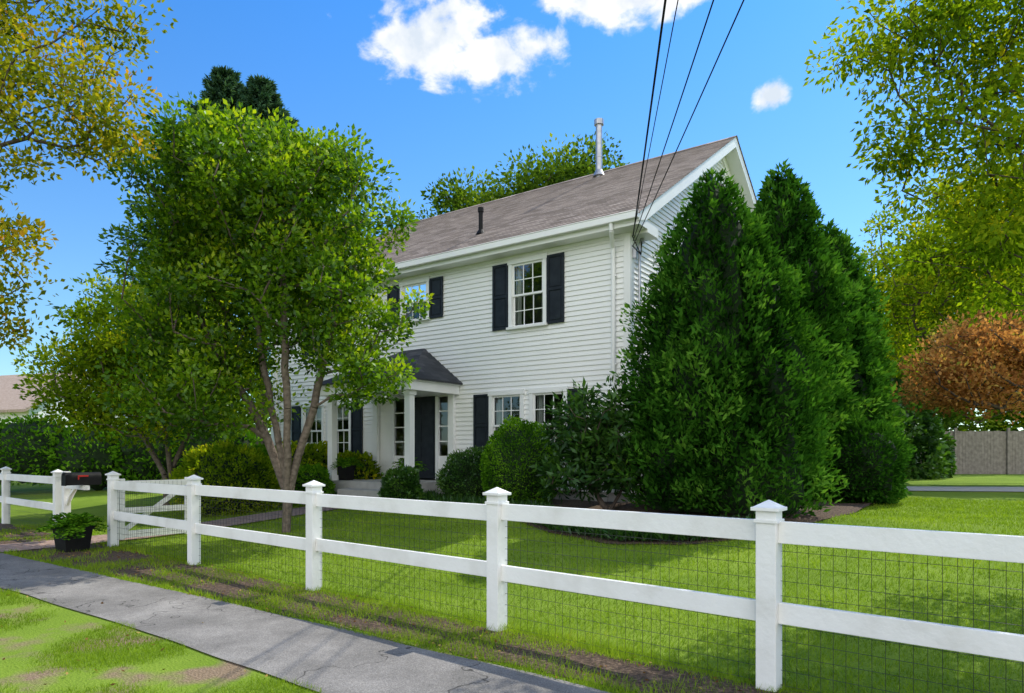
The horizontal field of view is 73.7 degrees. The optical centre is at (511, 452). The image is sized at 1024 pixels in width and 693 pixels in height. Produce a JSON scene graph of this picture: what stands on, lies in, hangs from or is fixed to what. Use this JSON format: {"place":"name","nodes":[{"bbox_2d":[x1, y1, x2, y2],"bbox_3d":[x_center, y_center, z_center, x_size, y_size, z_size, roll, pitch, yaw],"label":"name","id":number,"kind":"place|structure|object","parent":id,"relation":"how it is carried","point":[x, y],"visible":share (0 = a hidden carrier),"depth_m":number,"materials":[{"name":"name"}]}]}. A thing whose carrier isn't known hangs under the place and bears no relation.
{"place":"outdoors","nodes":[
{"label":"outdoors","id":0,"kind":"place"},
{"bbox_2d":[0,507,339,551],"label":"garden path","id":1,"kind":"structure","parent":0,"point":[103,538],"depth_m":13.49,"materials":[{"name":"concrete"}]},
{"bbox_2d":[0,552,609,692],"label":"sidewalk","id":2,"kind":"structure","parent":0,"point":[329,659],"depth_m":5.72,"materials":[{"name":"concrete"}]},
{"bbox_2d":[307,266,562,452],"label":"window blinds","id":3,"kind":"object","parent":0,"point":[498,408],"depth_m":15.58,"materials":[{"name":"white fabric"}]},
{"bbox_2d":[0,474,1023,692],"bbox_3d":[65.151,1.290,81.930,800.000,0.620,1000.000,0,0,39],"label":"ground","id":4,"kind":"structure","parent":0,"point":[193,670],"depth_m":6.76,"materials":[{"name":"green plant"}]},
{"bbox_2d":[0,379,127,430],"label":"walls","id":5,"kind":"structure","parent":4,"relation":"on","point":[3,415],"depth_m":38.49,"materials":[{"name":"paint"}]},
{"bbox_2d":[0,373,110,412],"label":"roof","id":6,"kind":"structure","parent":5,"relation":"on","point":[11,400],"depth_m":40.05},
{"bbox_2d":[61,471,101,516],"bbox_3d":[-8.113,1.021,12.645,1.120,1.358,0.605,0,0,39],"label":"mailbox","id":7,"kind":"object","parent":4,"relation":"on","point":[72,483],"visible":0.91,"depth_m":12.47,"materials":[{"name":"paint"}]},
{"bbox_2d":[0,0,177,350],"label":"maple tree","id":8,"kind":"object","parent":4,"relation":"on","point":[39,78],"visible":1,"depth_m":9.04,"materials":[{"name":"yellow plant"}]},
{"bbox_2d":[0,411,262,490],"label":"privet hedge","id":9,"kind":"object","parent":4,"relation":"on","point":[29,446],"visible":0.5,"depth_m":22.21,"materials":[{"name":"green plant"}]},
{"bbox_2d":[9,261,291,505],"bbox_3d":[-8.978,-1.514,17.098,6.653,6.408,4.219,0,0,0],"label":"garden tree","id":10,"kind":"object","parent":4,"relation":"on","point":[73,394],"visible":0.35,"depth_m":16.21,"materials":[{"name":"green plant"}]},
{"bbox_2d":[0,587,322,692],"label":"verge grass","id":11,"kind":"structure","parent":4,"relation":"on","point":[70,657],"depth_m":5.41,"materials":[{"name":"green plant"}]},
{"bbox_2d":[45,65,305,395],"bbox_3d":[-12.987,-8.150,30.845,14.072,18.900,15.852,0,0,0],"label":"spruce tree","id":12,"kind":"object","parent":4,"relation":"on","point":[221,84],"visible":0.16,"depth_m":30.16,"materials":[{"name":"green plant"}]},
{"bbox_2d":[83,74,324,444],"bbox_3d":[-11.019,-7.650,30.391,14.094,17.900,14.358,0,0,0],"label":"spruce tree","id":13,"kind":"object","parent":4,"relation":"on","point":[259,94],"visible":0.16,"depth_m":29.45,"materials":[{"name":"green plant"}]},
{"bbox_2d":[165,438,281,515],"bbox_3d":[-6.506,0.598,15.624,2.726,1.907,2.416,0,0,0],"label":"spirea shrub","id":14,"kind":"object","parent":4,"relation":"on","point":[229,464],"visible":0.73,"depth_m":15.04,"materials":[{"name":"green plant"}]},
{"bbox_2d":[90,91,433,532],"bbox_3d":[-4.361,-2.311,12.283,5.965,8.071,4.209,0,0,0],"label":"yard tree","id":15,"kind":"object","parent":4,"relation":"on","point":[268,252],"visible":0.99,"depth_m":11.62,"materials":[{"name":"green plant"}]},
{"bbox_2d":[293,463,335,505],"bbox_3d":[-4.786,0.767,16.203,1.292,1.095,1.293,0,0,0],"label":"porch shrub","id":16,"kind":"object","parent":4,"relation":"on","point":[307,473],"visible":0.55,"depth_m":15.88,"materials":[{"name":"green plant"}]},
{"bbox_2d":[2,527,759,690],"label":"leaf litter","id":17,"kind":"object","parent":4,"relation":"on","point":[598,673],"visible":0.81,"depth_m":6.86,"materials":[{"name":"brown plant"}]},
{"bbox_2d":[320,378,460,496],"bbox_3d":[-3.057,0.020,16.421,3.100,3.360,1.976,0,0,35],"label":"porch","id":18,"kind":"object","parent":4,"relation":"on","point":[371,487],"visible":0.44,"depth_m":16.16,"materials":[{"name":"white paint"}]},
{"bbox_2d":[330,457,362,479],"bbox_3d":[-4.091,0.380,16.729,0.913,0.570,0.799,0,0,16],"label":"door planter","id":19,"kind":"object","parent":18,"relation":"on","point":[346,470],"visible":0.98,"depth_m":16.69,"materials":[{"name":"black plastic"}]},
{"bbox_2d":[313,348,462,385],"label":"porch roof","id":20,"kind":"structure","parent":18,"relation":"on","point":[431,367],"depth_m":16.17,"materials":[{"name":"grey"}]},
{"bbox_2d":[391,457,428,471],"bbox_3d":[-2.332,0.380,15.564,0.840,0.570,0.963,0,0,34],"label":"door planter","id":21,"kind":"object","parent":18,"relation":"on","point":[418,467],"visible":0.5,"depth_m":15.48,"materials":[{"name":"green ceramic"}]},
{"bbox_2d":[0,523,805,692],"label":"mulch strip","id":22,"kind":"object","parent":4,"relation":"on","point":[617,666],"visible":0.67,"depth_m":6.20,"materials":[{"name":"brown soil"}]},
{"bbox_2d":[33,512,110,551],"bbox_3d":[-7.133,1.276,11.068,1.113,0.629,1.066,0,0,34],"label":"fern planter","id":23,"kind":"object","parent":22,"relation":"on","point":[72,532],"visible":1,"depth_m":10.91,"materials":[{"name":"black ceramic"}]},
{"bbox_2d":[0,523,884,692],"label":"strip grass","id":24,"kind":"structure","parent":22,"relation":"on","point":[389,606],"depth_m":6.37,"materials":[{"name":"green plant"}]},
{"bbox_2d":[0,467,1023,692],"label":"white rail fence","id":25,"kind":"object","parent":4,"relation":"on","point":[769,530],"visible":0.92,"depth_m":5.25,"materials":[{"name":"paint"}]},
{"bbox_2d":[119,477,186,539],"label":"garden gate","id":26,"kind":"structure","parent":25,"relation":"attached to","point":[147,510],"depth_m":12.03,"materials":[{"name":"paint"}]},
{"bbox_2d":[392,478,643,502],"bbox_3d":[0.814,1.290,21.782,11.760,1.020,11.160,0,0,35],"label":"foundation","id":27,"kind":"object","parent":4,"relation":"on","point":[610,497],"depth_m":14.40,"materials":[{"name":"concrete"}]},
{"bbox_2d":[271,175,720,492],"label":"trim","id":28,"kind":"structure","parent":27,"relation":"on","point":[526,249],"depth_m":15.27,"materials":[{"name":"white paint"}]},
{"bbox_2d":[405,284,425,302],"bbox_3d":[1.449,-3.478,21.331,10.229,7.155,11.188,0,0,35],"label":"window glass","id":29,"kind":"object","parent":28,"relation":"on","point":[422,287],"visible":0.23,"depth_m":17.19,"materials":[{"name":"blue glass"}]},
{"bbox_2d":[415,396,434,478],"bbox_3d":[-2.223,-0.395,17.093,0.920,2.050,0.062,0,0,35],"label":"front door","id":30,"kind":"structure","parent":28,"relation":"attached to","point":[425,430],"depth_m":17.01,"materials":[{"name":"paint"}]},
{"bbox_2d":[306,262,561,455],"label":"windows","id":31,"kind":"structure","parent":28,"relation":"attached to","point":[537,281],"depth_m":16.14,"materials":[{"name":"glass"}]},
{"bbox_2d":[291,175,712,454],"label":"shutters","id":32,"kind":"object","parent":28,"relation":"attached to","point":[554,288],"visible":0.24,"depth_m":15.83,"materials":[{"name":"paint"}]},
{"bbox_2d":[320,135,756,269],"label":"roof","id":33,"kind":"structure","parent":28,"relation":"on","point":[608,192],"depth_m":17.74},
{"bbox_2d":[476,207,483,234],"bbox_3d":[-0.791,-5.828,17.279,0.251,0.760,0.251,0,0,35],"label":"vent pipe","id":34,"kind":"object","parent":33,"relation":"on","point":[480,212],"visible":0.82,"depth_m":17.23,"materials":[{"name":"black metal"}]},
{"bbox_2d":[593,118,603,176],"bbox_3d":[2.533,-8.829,19.886,0.360,1.741,0.360,0,0,35],"label":"chimney flue","id":35,"kind":"object","parent":33,"relation":"on","point":[598,123],"visible":0.89,"depth_m":19.80,"materials":[{"name":"metal"}]},
{"bbox_2d":[632,0,743,254],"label":"power lines","id":36,"kind":"object","parent":28,"relation":"attached to","point":[654,80],"visible":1,"depth_m":8.71,"materials":[{"name":"black rubber"}]},
{"bbox_2d":[623,137,755,224],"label":"rake boards","id":37,"kind":"object","parent":28,"relation":"attached to","point":[728,154],"visible":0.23,"depth_m":17.40,"materials":[{"name":"white paint"}]},
{"bbox_2d":[274,160,735,489],"bbox_3d":[0.814,-3.570,21.782,11.844,8.640,11.244,0,0,35],"label":"clapboard siding","id":38,"kind":"object","parent":27,"relation":"on","point":[467,347],"visible":0.29,"depth_m":15.55,"materials":[{"name":"paint"}]},
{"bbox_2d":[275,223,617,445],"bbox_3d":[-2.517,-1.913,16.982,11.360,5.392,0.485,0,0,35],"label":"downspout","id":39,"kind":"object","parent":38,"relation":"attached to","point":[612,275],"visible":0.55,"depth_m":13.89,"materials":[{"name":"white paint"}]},
{"bbox_2d":[633,238,644,376],"bbox_3d":[2.614,-2.210,13.922,0.160,4.420,0.370,0,0,35],"label":"service conduit","id":40,"kind":"object","parent":38,"relation":"attached to","point":[636,254],"visible":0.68,"depth_m":13.97,"materials":[{"name":"metal"}]},
{"bbox_2d":[407,131,629,221],"bbox_3d":[0.852,-6.919,34.042,12.575,16.428,10.452,0,0,0],"label":"oak tree","id":41,"kind":"object","parent":4,"relation":"on","point":[537,177],"visible":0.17,"depth_m":31.00,"materials":[{"name":"green plant"}]},
{"bbox_2d":[234,393,1023,444],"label":"distant trees","id":42,"kind":"object","parent":4,"relation":"on","point":[1007,424],"visible":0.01,"depth_m":49.14,"materials":[{"name":"green plant"}]},
{"bbox_2d":[522,498,875,544],"bbox_3d":[1.940,1.112,19.238,16.376,0.352,14.328,0,0,45],"label":"garden bed","id":43,"kind":"object","parent":4,"relation":"on","point":[838,508],"visible":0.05,"depth_m":11.52,"materials":[{"name":"brown soil"}]},
{"bbox_2d":[253,443,275,457],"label":"hydrangea shrub","id":44,"kind":"object","parent":43,"relation":"on","point":[262,447],"visible":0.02,"depth_m":18.70,"materials":[{"name":"green plant"}]},
{"bbox_2d":[377,464,424,499],"bbox_3d":[-2.336,0.760,14.574,1.055,1.056,1.221,0,0,0],"label":"foundation shrub","id":45,"kind":"object","parent":43,"relation":"on","point":[404,483],"visible":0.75,"depth_m":14.30,"materials":[{"name":"green plant"}]},
{"bbox_2d":[435,445,485,498],"bbox_3d":[-0.853,0.504,14.880,1.628,1.371,1.660,0,0,0],"label":"boxwood shrub","id":46,"kind":"object","parent":43,"relation":"on","point":[460,474],"visible":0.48,"depth_m":14.44,"materials":[{"name":"green plant"}]},
{"bbox_2d":[479,415,561,503],"bbox_3d":[0.182,0.225,13.709,1.708,1.997,1.703,0,0,0],"label":"boxwood shrub","id":47,"kind":"object","parent":43,"relation":"on","point":[512,449],"visible":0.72,"depth_m":13.19,"materials":[{"name":"green plant"}]},
{"bbox_2d":[333,489,755,541],"bbox_3d":[-0.790,1.006,13.230,11.138,0.527,2.125,0,0,44],"label":"ground cover","id":48,"kind":"object","parent":43,"relation":"on","point":[433,495],"visible":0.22,"depth_m":10.29,"materials":[{"name":"brown soil"}]},
{"bbox_2d":[529,375,653,509],"bbox_3d":[1.586,-0.005,12.342,2.592,2.847,1.986,0,0,0],"label":"rhododendron","id":49,"kind":"object","parent":43,"relation":"on","point":[597,436],"visible":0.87,"depth_m":11.99,"materials":[{"name":"green plant"}]},
{"bbox_2d":[603,167,858,517],"bbox_3d":[3.660,-1.826,11.712,4.160,6.166,3.494,0,0,0],"label":"arborvitae","id":50,"kind":"object","parent":43,"relation":"on","point":[726,385],"visible":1,"depth_m":10.88,"materials":[{"name":"green plant"}]},
{"bbox_2d":[749,158,887,497],"bbox_3d":[5.851,-2.603,14.774,3.558,7.644,3.664,0,0,0],"label":"arborvitae","id":51,"kind":"object","parent":43,"relation":"on","point":[789,207],"visible":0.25,"depth_m":14.17,"materials":[{"name":"green plant"}]},
{"bbox_2d":[812,412,917,505],"bbox_3d":[7.251,0.146,14.049,1.880,1.960,2.752,0,0,35],"label":"yew shrub","id":52,"kind":"object","parent":43,"relation":"on","point":[871,470],"visible":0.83,"depth_m":13.19,"materials":[{"name":"green plant"}]},
{"bbox_2d":[819,218,913,450],"bbox_3d":[8.639,-2.571,18.697,3.816,7.579,3.965,0,0,15],"label":"arborvitae","id":53,"kind":"object","parent":43,"relation":"on","point":[842,243],"visible":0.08,"depth_m":17.83,"materials":[{"name":"green plant"}]},
{"bbox_2d":[829,274,910,443],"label":"arborvitae","id":54,"kind":"object","parent":43,"relation":"on","point":[861,331],"visible":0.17,"depth_m":16.17,"materials":[{"name":"green plant"}]},
{"bbox_2d":[803,0,1023,329],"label":"honey locust tree","id":55,"kind":"object","parent":4,"relation":"on","point":[997,234],"visible":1,"depth_m":7.44,"materials":[{"name":"green plant"}]},
{"bbox_2d":[885,371,957,479],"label":"background shrubs","id":56,"kind":"object","parent":4,"relation":"on","point":[929,440],"visible":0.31,"depth_m":26.40,"materials":[{"name":"green plant"}]},
{"bbox_2d":[853,156,1023,379],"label":"birch tree","id":57,"kind":"object","parent":4,"relation":"on","point":[910,287],"visible":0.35,"depth_m":23.99,"materials":[{"name":"green plant"}]},
{"bbox_2d":[854,233,1023,430],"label":"maple tree","id":58,"kind":"object","parent":4,"relation":"on","point":[954,420],"visible":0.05,"depth_m":37.95,"materials":[{"name":"green plant"}]},
{"bbox_2d":[890,305,1023,424],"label":"copper beech tree","id":59,"kind":"object","parent":4,"relation":"on","point":[980,366],"visible":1,"depth_m":18.52,"materials":[{"name":"brown plant"}]},
{"bbox_2d":[904,428,1023,473],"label":"wooden fence","id":60,"kind":"object","parent":4,"relation":"on","point":[989,452],"visible":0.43,"depth_m":32.68,"materials":[{"name":"grey wood"}]},
{"bbox_2d":[976,403,1023,430],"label":"linden tree","id":61,"kind":"object","parent":4,"relation":"on","point":[1021,422],"visible":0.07,"depth_m":44.47,"materials":[{"name":"green plant"}]},
{"bbox_2d":[0,0,1023,433],"label":"sky","id":62,"kind":"structure","parent":0,"point":[437,87],"materials":[{"name":"blue"}]},
{"bbox_2d":[906,486,1023,491],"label":"driveway","id":63,"kind":"structure","parent":0,"point":[937,488],"depth_m":19.18,"materials":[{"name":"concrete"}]}
]}

